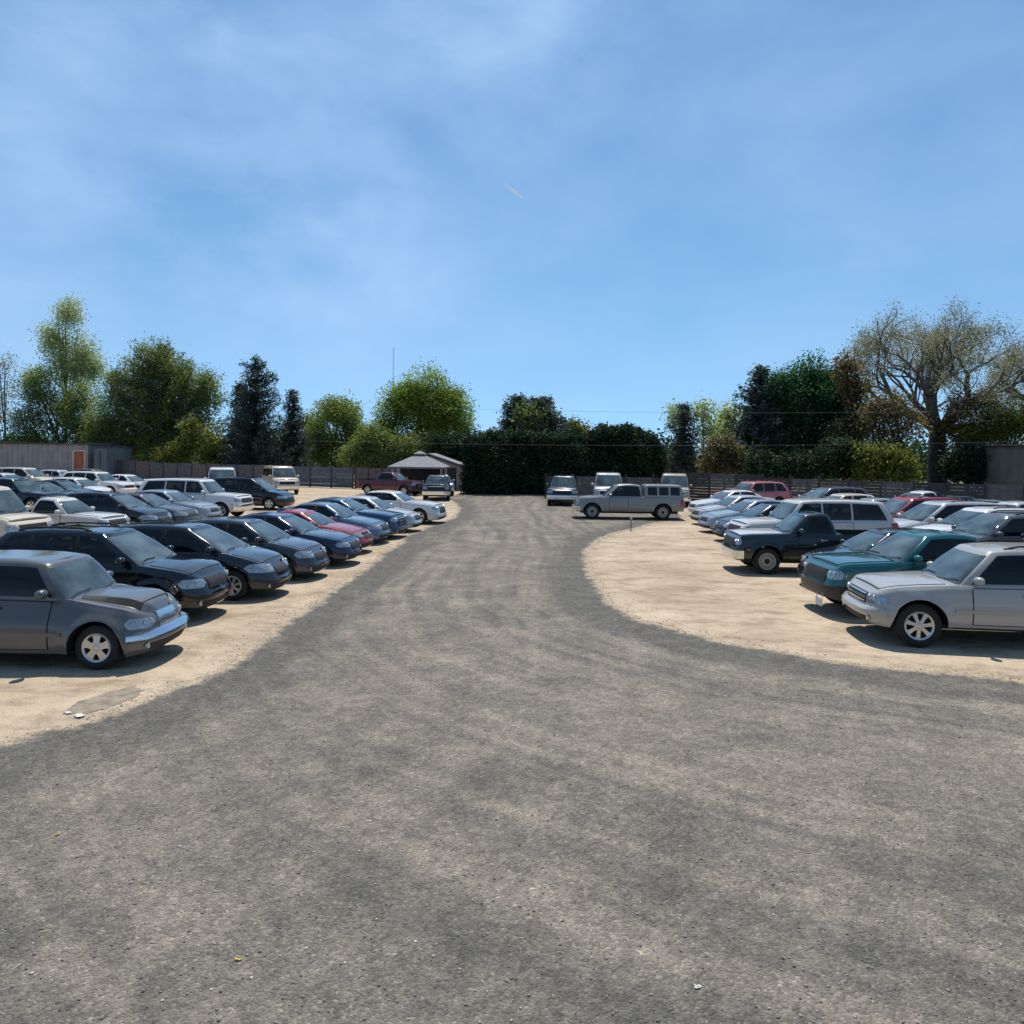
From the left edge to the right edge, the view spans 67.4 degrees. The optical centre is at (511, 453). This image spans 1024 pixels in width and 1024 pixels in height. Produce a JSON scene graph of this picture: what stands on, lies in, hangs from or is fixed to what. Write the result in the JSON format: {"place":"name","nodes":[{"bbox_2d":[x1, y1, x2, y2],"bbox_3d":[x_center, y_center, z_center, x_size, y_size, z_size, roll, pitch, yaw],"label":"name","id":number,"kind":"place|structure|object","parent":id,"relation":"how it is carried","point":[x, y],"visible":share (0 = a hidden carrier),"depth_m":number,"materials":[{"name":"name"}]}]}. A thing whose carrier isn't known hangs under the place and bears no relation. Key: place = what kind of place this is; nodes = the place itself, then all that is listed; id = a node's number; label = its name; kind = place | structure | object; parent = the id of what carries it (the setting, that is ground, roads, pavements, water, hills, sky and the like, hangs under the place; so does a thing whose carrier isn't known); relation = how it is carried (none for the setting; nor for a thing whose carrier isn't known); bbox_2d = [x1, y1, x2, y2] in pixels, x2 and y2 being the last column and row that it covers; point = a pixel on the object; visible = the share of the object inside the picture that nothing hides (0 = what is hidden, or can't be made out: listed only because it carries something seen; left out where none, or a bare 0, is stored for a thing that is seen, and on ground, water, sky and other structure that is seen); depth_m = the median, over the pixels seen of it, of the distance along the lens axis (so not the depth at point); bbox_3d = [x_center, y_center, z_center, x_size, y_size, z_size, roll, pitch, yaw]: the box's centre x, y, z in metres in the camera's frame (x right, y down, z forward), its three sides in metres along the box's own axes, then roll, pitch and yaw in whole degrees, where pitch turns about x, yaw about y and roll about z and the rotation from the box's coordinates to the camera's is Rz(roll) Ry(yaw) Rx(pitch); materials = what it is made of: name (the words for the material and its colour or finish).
{"place":"outdoors","nodes":[
{"label":"outdoors","id":0,"kind":"place"},
{"bbox_2d":[396,453,465,490],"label":"garage","id":1,"kind":"structure","parent":0,"point":[452,472],"depth_m":66.50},
{"bbox_2d":[0,495,1023,1023],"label":"gravel road","id":2,"kind":"structure","parent":0,"point":[498,573],"depth_m":6.82,"materials":[{"name":"grey gravel"}]},
{"bbox_2d":[546,475,580,504],"bbox_3d":[3.456,2.404,50.884,2.278,1.879,5.490,1,0,7],"label":"parked suv","id":3,"kind":"object","parent":2,"relation":"on","point":[564,488],"visible":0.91,"depth_m":48.70,"materials":[{"name":"paint"}]},
{"bbox_2d":[572,483,684,519],"bbox_3d":[5.976,2.477,39.854,5.690,1.797,2.189,1,0,1],"label":"pickup truck","id":4,"kind":"object","parent":2,"relation":"on","point":[662,501],"visible":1,"depth_m":38.98,"materials":[{"name":"beige paint"}]},
{"bbox_2d":[0,457,1023,740],"bbox_3d":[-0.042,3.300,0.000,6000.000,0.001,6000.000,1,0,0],"label":"ground","id":5,"kind":"structure","parent":0,"point":[686,573],"depth_m":14.98,"materials":[{"name":"beige sand"}]},
{"bbox_2d":[0,467,52,480],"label":"parked minivan","id":6,"kind":"object","parent":5,"relation":"on","point":[32,474],"visible":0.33,"depth_m":57.74,"materials":[{"name":"beige paint"}]},
{"bbox_2d":[0,486,53,536],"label":"parked van","id":7,"kind":"object","parent":5,"relation":"on","point":[15,514],"visible":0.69,"depth_m":23.74,"materials":[{"name":"beige paint"}]},
{"bbox_2d":[0,477,66,508],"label":"parked suv","id":8,"kind":"object","parent":5,"relation":"on","point":[26,491],"visible":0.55,"depth_m":38.06,"materials":[{"name":"black paint"}]},
{"bbox_2d":[0,442,134,471],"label":"warehouse","id":9,"kind":"structure","parent":5,"relation":"on","point":[70,457],"depth_m":76.00,"materials":[{"name":"grey metal"}]},
{"bbox_2d":[72,450,85,470],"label":"door","id":10,"kind":"structure","parent":9,"relation":"in","point":[78,462],"depth_m":75.93,"materials":[{"name":"orange wood"}]},
{"bbox_2d":[42,479,95,491],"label":"parked car","id":11,"kind":"object","parent":5,"relation":"on","point":[68,485],"visible":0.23,"depth_m":44.49,"materials":[{"name":"grey paint"}]},
{"bbox_2d":[28,496,129,525],"bbox_3d":[-15.829,2.315,26.890,4.641,1.572,1.989,1,0,7],"label":"pickup truck","id":12,"kind":"object","parent":5,"relation":"on","point":[58,509],"visible":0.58,"depth_m":26.30,"materials":[{"name":"paint"}]},
{"bbox_2d":[50,477,112,490],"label":"parked car","id":13,"kind":"object","parent":5,"relation":"on","point":[87,483],"visible":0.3,"depth_m":46.58,"materials":[{"name":"white paint"}]},
{"bbox_2d":[0,550,188,669],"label":"parked car","id":14,"kind":"object","parent":5,"relation":"on","point":[90,611],"visible":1,"depth_m":11.50,"materials":[{"name":"grey paint"}]},
{"bbox_2d":[61,471,136,492],"bbox_3d":[-27.723,2.083,51.317,5.021,1.738,2.224,1,0,7],"label":"parked suv","id":15,"kind":"object","parent":5,"relation":"on","point":[105,479],"visible":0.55,"depth_m":50.69,"materials":[{"name":"white paint"}]},
{"bbox_2d":[62,685,141,714],"bbox_3d":[-5.303,3.230,10.062,0.571,0.001,1.245,1,0,25],"label":"gravel patch","id":16,"kind":"object","parent":5,"relation":"on","point":[105,700],"visible":1,"depth_m":10.02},
{"bbox_2d":[94,449,131,474],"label":"storage container","id":17,"kind":"object","parent":5,"relation":"on","point":[105,460],"visible":0.63,"depth_m":76.12,"materials":[{"name":"metal"}]},
{"bbox_2d":[0,522,230,611],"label":"parked car","id":18,"kind":"object","parent":5,"relation":"on","point":[130,556],"visible":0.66,"depth_m":14.69,"materials":[{"name":"black paint"}]},
{"bbox_2d":[65,491,173,522],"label":"parked car","id":19,"kind":"object","parent":5,"relation":"on","point":[134,509],"visible":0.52,"depth_m":29.25,"materials":[{"name":"blue paint"}]},
{"bbox_2d":[112,474,145,491],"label":"parked car","id":20,"kind":"object","parent":5,"relation":"on","point":[137,481],"visible":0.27,"depth_m":54.40,"materials":[{"name":"white paint"}]},
{"bbox_2d":[126,492,199,521],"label":"parked car","id":21,"kind":"object","parent":5,"relation":"on","point":[181,513],"visible":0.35,"depth_m":32.02,"materials":[{"name":"paint"}]},
{"bbox_2d":[141,489,221,517],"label":"parked car","id":22,"kind":"object","parent":5,"relation":"on","point":[205,509],"visible":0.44,"depth_m":34.38,"materials":[{"name":"blue paint"}]},
{"bbox_2d":[145,412,240,464],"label":"bush","id":23,"kind":"object","parent":5,"relation":"on","point":[181,450],"visible":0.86,"depth_m":79.54,"materials":[{"name":"green plant"}]},
{"bbox_2d":[137,478,253,516],"bbox_3d":[-15.456,2.167,37.430,5.490,1.879,2.278,1,0,5],"label":"parked suv","id":24,"kind":"object","parent":5,"relation":"on","point":[214,492],"visible":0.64,"depth_m":36.68,"materials":[{"name":"white paint"}]},
{"bbox_2d":[117,459,287,479],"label":"plank fence","id":25,"kind":"object","parent":5,"relation":"on","point":[143,470],"visible":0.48,"depth_m":75.00,"materials":[{"name":"grey wood"}]},
{"bbox_2d":[120,521,291,600],"bbox_3d":[-7.384,2.409,17.654,4.526,1.598,2.069,1,0,3],"label":"parked car","id":26,"kind":"object","parent":5,"relation":"on","point":[250,567],"visible":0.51,"depth_m":17.01,"materials":[{"name":"blue paint"}]},
{"bbox_2d":[205,467,235,478],"bbox_3d":[-19.818,2.002,52.453,2.297,2.099,5.341,1,0,-21],"label":"parked van","id":27,"kind":"object","parent":5,"relation":"on","point":[216,472],"visible":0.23,"depth_m":54.49,"materials":[{"name":"white paint"}]},
{"bbox_2d":[212,353,294,465],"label":"spruce tree","id":28,"kind":"object","parent":5,"relation":"on","point":[254,430],"visible":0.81,"depth_m":77.27,"materials":[{"name":"green plant"}]},
{"bbox_2d":[213,477,294,509],"bbox_3d":[-14.762,2.236,43.199,5.026,1.758,2.239,1,0,5],"label":"parked minivan","id":29,"kind":"object","parent":5,"relation":"on","point":[265,494],"visible":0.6,"depth_m":42.39,"materials":[{"name":"black paint"}]},
{"bbox_2d":[187,516,329,576],"bbox_3d":[-6.968,2.464,20.219,4.275,1.498,2.029,1,0,6],"label":"parked car","id":30,"kind":"object","parent":5,"relation":"on","point":[303,556],"visible":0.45,"depth_m":19.64,"materials":[{"name":"paint"}]},
{"bbox_2d":[261,466,299,493],"bbox_3d":[-17.925,2.025,59.299,2.297,2.099,5.341,1,0,-29],"label":"parked van","id":31,"kind":"object","parent":5,"relation":"on","point":[284,478],"visible":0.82,"depth_m":58.00,"materials":[{"name":"beige paint"}]},
{"bbox_2d":[241,512,361,560],"bbox_3d":[-6.850,2.491,22.652,4.825,1.447,2.089,1,0,5],"label":"parked car","id":32,"kind":"object","parent":5,"relation":"on","point":[338,546],"visible":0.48,"depth_m":22.05,"materials":[{"name":"blue paint"}]},
{"bbox_2d":[289,465,353,488],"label":"board fence","id":33,"kind":"object","parent":5,"relation":"on","point":[314,478],"visible":0.83,"depth_m":68.71,"materials":[{"name":"grey wood"}]},
{"bbox_2d":[280,508,373,547],"bbox_3d":[-6.830,2.537,25.341,4.512,1.354,2.039,1,0,7],"label":"parked car","id":34,"kind":"object","parent":5,"relation":"on","point":[364,536],"visible":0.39,"depth_m":24.93,"materials":[{"name":"red paint"}]},
{"bbox_2d":[286,501,390,539],"bbox_3d":[-6.754,2.502,28.003,4.672,1.426,2.049,1,0,9],"label":"parked car","id":35,"kind":"object","parent":5,"relation":"on","point":[378,528],"visible":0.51,"depth_m":27.41,"materials":[{"name":"paint"}]},
{"bbox_2d":[276,497,407,533],"bbox_3d":[-6.605,2.479,29.876,5.026,1.477,2.169,1,0,8],"label":"parked car","id":36,"kind":"object","parent":5,"relation":"on","point":[396,522],"visible":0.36,"depth_m":29.29,"materials":[{"name":"paint"}]},
{"bbox_2d":[354,467,395,488],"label":"faded fence","id":37,"kind":"object","parent":5,"relation":"on","point":[366,473],"visible":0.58,"depth_m":67.11,"materials":[{"name":"grey wood"}]},
{"bbox_2d":[329,412,428,469],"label":"broadleaf tree","id":38,"kind":"object","parent":5,"relation":"on","point":[362,449],"visible":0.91,"depth_m":76.39,"materials":[{"name":"green plant"}]},
{"bbox_2d":[344,495,422,527],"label":"parked car","id":39,"kind":"object","parent":5,"relation":"on","point":[413,518],"visible":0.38,"depth_m":31.77,"materials":[{"name":"silver paint"}]},
{"bbox_2d":[357,472,423,494],"bbox_3d":[-9.233,2.316,58.830,5.240,1.736,2.149,1,0,24],"label":"pickup truck","id":40,"kind":"object","parent":5,"relation":"on","point":[396,481],"visible":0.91,"depth_m":58.09,"materials":[{"name":"red paint"}]},
{"bbox_2d":[363,490,446,523],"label":"parked car","id":41,"kind":"object","parent":5,"relation":"on","point":[432,510],"visible":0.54,"depth_m":35.26,"materials":[{"name":"white paint"}]},
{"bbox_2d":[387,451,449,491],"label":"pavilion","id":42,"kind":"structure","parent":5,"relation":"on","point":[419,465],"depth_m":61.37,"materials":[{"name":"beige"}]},
{"bbox_2d":[422,475,451,499],"bbox_3d":[-5.260,2.378,54.073,2.149,1.711,5.040,1,0,-4],"label":"pickup truck","id":43,"kind":"object","parent":5,"relation":"on","point":[437,485],"visible":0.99,"depth_m":51.88,"materials":[{"name":"paint"}]},
{"bbox_2d":[413,422,484,460],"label":"bush","id":44,"kind":"object","parent":5,"relation":"on","point":[447,446],"visible":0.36,"depth_m":74.45,"materials":[{"name":"green plant"}]},
{"bbox_2d":[492,392,550,432],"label":"tree","id":45,"kind":"object","parent":5,"relation":"on","point":[506,422],"visible":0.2,"depth_m":73.30,"materials":[{"name":"green plant"}]},
{"bbox_2d":[498,395,557,434],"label":"tree","id":46,"kind":"object","parent":5,"relation":"on","point":[530,425],"visible":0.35,"depth_m":72.32,"materials":[{"name":"green plant"}]},
{"bbox_2d":[514,392,573,434],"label":"tree","id":47,"kind":"object","parent":5,"relation":"on","point":[555,422],"visible":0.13,"depth_m":73.11,"materials":[{"name":"green plant"}]},
{"bbox_2d":[457,421,672,494],"bbox_3d":[4.168,0.673,62.069,17.360,6.770,5.235,1,0,0],"label":"hedge","id":48,"kind":"object","parent":5,"relation":"on","point":[524,462],"visible":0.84,"depth_m":60.87,"materials":[{"name":"green plant"}]},
{"bbox_2d":[545,474,661,497],"bbox_3d":[7.360,2.458,56.327,9.952,1.869,0.279,1,0,9],"label":"fence","id":49,"kind":"object","parent":5,"relation":"on","point":[586,489],"visible":0.3,"depth_m":56.60,"materials":[{"name":"brown wood"}]},
{"bbox_2d":[591,472,621,504],"bbox_3d":[6.364,2.331,51.016,2.297,2.099,5.341,1,0,5],"label":"parked van","id":50,"kind":"object","parent":5,"relation":"on","point":[603,482],"visible":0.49,"depth_m":50.54,"materials":[{"name":"silver paint"}]},
{"bbox_2d":[661,473,692,506],"bbox_3d":[10.787,2.386,51.076,2.297,2.099,5.341,1,0,11],"label":"parked van","id":51,"kind":"object","parent":5,"relation":"on","point":[681,479],"visible":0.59,"depth_m":50.27,"materials":[{"name":"beige paint"}]},
{"bbox_2d":[664,402,704,481],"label":"spruce tree","id":52,"kind":"object","parent":5,"relation":"on","point":[682,459],"visible":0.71,"depth_m":71.62,"materials":[{"name":"green plant"}]},
{"bbox_2d":[695,429,753,481],"bbox_3d":[17.980,0.753,63.995,6.218,5.658,3.196,1,0,0],"label":"bush","id":53,"kind":"object","parent":5,"relation":"on","point":[722,459],"visible":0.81,"depth_m":63.52,"materials":[{"name":"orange plant"}]},
{"bbox_2d":[690,494,763,520],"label":"parked car","id":54,"kind":"object","parent":5,"relation":"on","point":[697,512],"visible":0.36,"depth_m":36.56,"materials":[{"name":"silver paint"}]},
{"bbox_2d":[687,489,775,512],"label":"parked car","id":55,"kind":"object","parent":5,"relation":"on","point":[712,499],"visible":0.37,"depth_m":41.63,"materials":[{"name":"white paint"}]},
{"bbox_2d":[698,498,779,529],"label":"parked car","id":56,"kind":"object","parent":5,"relation":"on","point":[708,520],"visible":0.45,"depth_m":32.90,"materials":[{"name":"blue paint"}]},
{"bbox_2d":[713,502,780,536],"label":"parked car","id":57,"kind":"object","parent":5,"relation":"on","point":[759,510],"visible":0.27,"depth_m":29.60,"materials":[{"name":"paint"}]},
{"bbox_2d":[713,481,792,500],"bbox_3d":[14.928,2.619,47.843,5.021,1.738,2.224,1,0,-20],"label":"parked suv","id":58,"kind":"object","parent":5,"relation":"on","point":[779,491],"visible":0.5,"depth_m":47.47,"materials":[{"name":"pink paint"}]},
{"bbox_2d":[715,363,794,480],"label":"scots pine","id":59,"kind":"object","parent":5,"relation":"on","point":[758,377],"visible":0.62,"depth_m":69.33,"materials":[{"name":"green plant"}]},
{"bbox_2d":[721,511,867,573],"bbox_3d":[8.708,2.554,22.228,5.040,1.711,2.149,1,0,2],"label":"pickup truck","id":60,"kind":"object","parent":5,"relation":"on","point":[793,537],"visible":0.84,"depth_m":21.43,"materials":[{"name":"paint"}]},
{"bbox_2d":[734,431,863,484],"bbox_3d":[22.792,0.868,60.993,10.367,5.546,3.803,1,0,0],"label":"hedge","id":61,"kind":"object","parent":5,"relation":"on","point":[830,459],"visible":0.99,"depth_m":60.44,"materials":[{"name":"green plant"}]},
{"bbox_2d":[725,349,876,484],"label":"oak tree","id":62,"kind":"object","parent":5,"relation":"on","point":[812,397],"visible":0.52,"depth_m":69.67,"materials":[{"name":"green plant"}]},
{"bbox_2d":[725,498,898,547],"bbox_3d":[10.131,2.488,26.116,5.490,1.879,2.278,1,0,-2],"label":"parked suv","id":63,"kind":"object","parent":5,"relation":"on","point":[853,514],"visible":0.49,"depth_m":25.37,"materials":[{"name":"paint"}]},
{"bbox_2d":[801,486,870,497],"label":"parked car","id":64,"kind":"object","parent":5,"relation":"on","point":[822,492],"visible":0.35,"depth_m":40.57,"materials":[{"name":"paint"}]},
{"bbox_2d":[811,425,868,483],"bbox_3d":[27.234,0.689,62.902,6.335,6.037,4.095,1,0,0],"label":"bush","id":65,"kind":"object","parent":5,"relation":"on","point":[845,475],"visible":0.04,"depth_m":62.70,"materials":[{"name":"green plant"}]},
{"bbox_2d":[814,348,879,486],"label":"oak tree","id":66,"kind":"object","parent":5,"relation":"on","point":[849,383],"visible":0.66,"depth_m":67.59,"materials":[{"name":"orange plant"}]},
{"bbox_2d":[683,471,1023,500],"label":"dark fence","id":67,"kind":"object","parent":5,"relation":"on","point":[719,484],"visible":0.4,"depth_m":48.00,"materials":[{"name":"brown wood"}]},
{"bbox_2d":[797,527,920,575],"bbox_3d":[9.518,2.671,19.576,4.275,1.498,2.029,1,0,-2],"label":"parked car","id":68,"kind":"object","parent":5,"relation":"on","point":[861,542],"visible":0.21,"depth_m":19.85,"materials":[{"name":"grey paint"}]},
{"bbox_2d":[842,437,924,497],"bbox_3d":[29.157,1.198,60.092,6.704,5.054,3.404,1,0,0],"label":"bush","id":69,"kind":"object","parent":5,"relation":"on","point":[888,464],"visible":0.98,"depth_m":59.50,"materials":[{"name":"green plant"}]},
{"bbox_2d":[801,529,978,605],"bbox_3d":[9.042,2.546,16.545,5.243,1.736,2.149,1,0,-1],"label":"parked car","id":70,"kind":"object","parent":5,"relation":"on","point":[829,576],"visible":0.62,"depth_m":15.98,"materials":[{"name":"teal paint"}]},
{"bbox_2d":[847,384,944,491],"bbox_3d":[31.964,-1.000,63.961,7.892,9.519,4.375,1,0,0],"label":"oak tree","id":71,"kind":"object","parent":5,"relation":"on","point":[885,413],"visible":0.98,"depth_m":63.62,"materials":[{"name":"green plant"}]},
{"bbox_2d":[883,495,959,517],"bbox_3d":[16.109,2.598,30.925,5.026,1.809,2.239,1,0,-8],"label":"parked minivan","id":72,"kind":"object","parent":5,"relation":"on","point":[894,506],"visible":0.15,"depth_m":30.52,"materials":[{"name":"red paint"}]},
{"bbox_2d":[841,539,1023,647],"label":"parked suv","id":73,"kind":"object","parent":5,"relation":"on","point":[977,585],"visible":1,"depth_m":13.37,"materials":[{"name":"paint"}]},
{"bbox_2d":[893,499,1005,527],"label":"parked car","id":74,"kind":"object","parent":5,"relation":"on","point":[928,512],"visible":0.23,"depth_m":27.58,"materials":[{"name":"silver paint"}]},
{"bbox_2d":[912,505,1023,530],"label":"parked car","id":75,"kind":"object","parent":5,"relation":"on","point":[961,516],"visible":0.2,"depth_m":25.61,"materials":[{"name":"white paint"}]},
{"bbox_2d":[949,510,1023,541],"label":"parked car","id":76,"kind":"object","parent":5,"relation":"on","point":[997,525],"visible":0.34,"depth_m":22.30,"materials":[{"name":"grey paint"}]},
{"bbox_2d":[0,0,1023,457],"label":"sky","id":77,"kind":"structure","parent":0,"point":[711,190],"materials":[{"name":"blue"}]},
{"bbox_2d":[212,463,995,498],"bbox_3d":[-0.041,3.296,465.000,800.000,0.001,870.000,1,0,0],"label":"grass field","id":78,"kind":"structure","parent":0,"point":[815,485],"depth_m":94.98,"materials":[{"name":"green plant"}]},
{"bbox_2d":[0,346,27,441],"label":"bare tree","id":79,"kind":"object","parent":78,"relation":"on","point":[4,403],"visible":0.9,"depth_m":91.90,"materials":[{"name":"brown plant"}]},
{"bbox_2d":[0,359,106,442],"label":"broadleaf tree","id":80,"kind":"object","parent":78,"relation":"on","point":[66,408],"visible":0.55,"depth_m":91.31,"materials":[{"name":"green plant"}]},
{"bbox_2d":[11,289,113,442],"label":"poplar tree","id":81,"kind":"object","parent":78,"relation":"on","point":[66,365],"visible":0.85,"depth_m":95.50,"materials":[{"name":"green plant"}]},
{"bbox_2d":[73,331,231,463],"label":"broadleaf tree","id":82,"kind":"object","parent":78,"relation":"on","point":[113,428],"visible":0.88,"depth_m":85.00,"materials":[{"name":"green plant"}]},
{"bbox_2d":[113,340,202,440],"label":"scots pine","id":83,"kind":"object","parent":78,"relation":"on","point":[124,404],"visible":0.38,"depth_m":84.77,"materials":[{"name":"green plant"}]},
{"bbox_2d":[222,381,248,461],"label":"spruce tree","id":84,"kind":"object","parent":78,"relation":"on","point":[240,385],"visible":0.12,"depth_m":81.48,"materials":[{"name":"green plant"}]},
{"bbox_2d":[268,389,318,479],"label":"spruce tree","id":85,"kind":"object","parent":78,"relation":"on","point":[293,437],"visible":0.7,"depth_m":80.62,"materials":[{"name":"green plant"}]},
{"bbox_2d":[299,389,369,470],"bbox_3d":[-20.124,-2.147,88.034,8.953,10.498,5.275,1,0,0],"label":"birch tree","id":86,"kind":"object","parent":78,"relation":"on","point":[322,440],"visible":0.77,"depth_m":87.41,"materials":[{"name":"green plant"}]},
{"bbox_2d":[365,356,481,456],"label":"lime tree","id":87,"kind":"object","parent":78,"relation":"on","point":[422,402],"visible":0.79,"depth_m":81.09,"materials":[{"name":"green plant"}]},
{"bbox_2d":[0,424,1023,480],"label":"distant wood","id":88,"kind":"object","parent":78,"relation":"on","point":[919,449],"depth_m":115.86,"materials":[{"name":"green plant"}]},
{"bbox_2d":[559,414,594,433],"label":"tree","id":89,"kind":"object","parent":78,"relation":"on","point":[578,426],"visible":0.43,"depth_m":89.50,"materials":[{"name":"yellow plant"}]},
{"bbox_2d":[656,389,729,457],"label":"birch tree","id":90,"kind":"object","parent":78,"relation":"on","point":[704,415],"visible":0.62,"depth_m":91.70,"materials":[{"name":"green plant"}]},
{"bbox_2d":[708,395,746,479],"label":"birch tree","id":91,"kind":"object","parent":78,"relation":"on","point":[724,411],"visible":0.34,"depth_m":95.41,"materials":[{"name":"green plant"}]},
{"bbox_2d":[841,294,1023,489],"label":"bare oak","id":92,"kind":"object","parent":78,"relation":"on","point":[935,379],"visible":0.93,"depth_m":72.49,"materials":[{"name":"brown plant"}]},
{"bbox_2d":[926,433,990,490],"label":"bush","id":93,"kind":"object","parent":78,"relation":"on","point":[964,463],"visible":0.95,"depth_m":65.93,"materials":[{"name":"green plant"}]},
{"bbox_2d":[934,376,1008,453],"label":"oak tree","id":94,"kind":"object","parent":78,"relation":"on","point":[951,427],"visible":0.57,"depth_m":71.74,"materials":[{"name":"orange plant"}]},
{"bbox_2d":[949,394,1023,447],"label":"lime tree","id":95,"kind":"object","parent":78,"relation":"on","point":[1006,430],"visible":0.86,"depth_m":69.40,"materials":[{"name":"green plant"}]},
{"bbox_2d":[974,342,1023,407],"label":"bare oak","id":96,"kind":"object","parent":78,"relation":"on","point":[1006,382],"visible":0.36,"depth_m":83.90,"materials":[{"name":"brown plant"}]},
{"bbox_2d":[980,444,1023,499],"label":"barn","id":97,"kind":"structure","parent":78,"relation":"on","point":[1005,465],"depth_m":63.21,"materials":[{"name":"grey metal"}]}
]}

